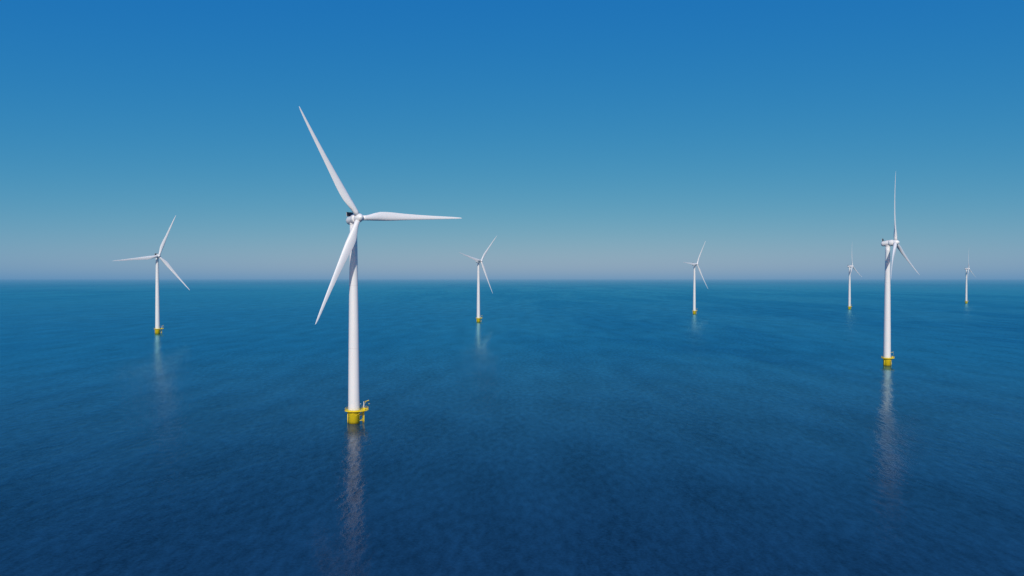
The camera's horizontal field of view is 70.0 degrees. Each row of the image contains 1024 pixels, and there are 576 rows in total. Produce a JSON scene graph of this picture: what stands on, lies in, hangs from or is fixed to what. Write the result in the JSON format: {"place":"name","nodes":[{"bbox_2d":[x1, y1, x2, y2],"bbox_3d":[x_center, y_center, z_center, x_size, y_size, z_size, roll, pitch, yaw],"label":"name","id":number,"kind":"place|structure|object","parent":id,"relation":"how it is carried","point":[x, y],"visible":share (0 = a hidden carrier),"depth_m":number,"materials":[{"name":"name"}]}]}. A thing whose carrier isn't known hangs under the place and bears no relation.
{"place":"outdoors","nodes":[
{"label":"outdoors","id":0,"kind":"place"},
{"bbox_2d":[0,281,1023,575],"bbox_3d":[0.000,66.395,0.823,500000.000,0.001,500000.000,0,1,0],"label":"water surface","id":1,"kind":"object","parent":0,"point":[650,429],"visible":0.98,"depth_m":322.49,"materials":[{"name":"blue liquid"}]},
{"bbox_2d":[114,216,188,333],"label":"turbine","id":2,"kind":"object","parent":1,"relation":"on","point":[157,256],"visible":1,"depth_m":882.33,"materials":[{"name":"paint"}]},
{"bbox_2d":[299,107,460,423],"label":"turbine","id":3,"kind":"object","parent":1,"relation":"on","point":[354,410],"visible":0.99,"depth_m":334.09,"materials":[{"name":"paint"}]},
{"bbox_2d":[459,236,496,321],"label":"turbine","id":4,"kind":"object","parent":1,"relation":"on","point":[478,261],"visible":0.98,"depth_m":1122.27,"materials":[{"name":"paint"}]},
{"bbox_2d":[684,241,706,313],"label":"turbine","id":5,"kind":"object","parent":1,"relation":"on","point":[694,293],"visible":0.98,"depth_m":1378.03,"materials":[{"name":"paint"}]},
{"bbox_2d":[847,261,861,308],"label":"turbine","id":6,"kind":"object","parent":1,"relation":"on","point":[850,267],"visible":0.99,"depth_m":1595.35,"materials":[{"name":"paint"}]},
{"bbox_2d":[881,174,918,365],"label":"turbine","id":7,"kind":"object","parent":1,"relation":"on","point":[887,357],"visible":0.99,"depth_m":556.74,"materials":[{"name":"paint"}]},
{"bbox_2d":[965,255,974,302],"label":"turbine","id":8,"kind":"object","parent":1,"relation":"on","point":[966,269],"visible":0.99,"depth_m":1977.12,"materials":[{"name":"paint"}]},
{"bbox_2d":[0,0,1023,280],"label":"sky","id":9,"kind":"structure","parent":0,"point":[596,140],"materials":[{"name":"blue"}]}
]}

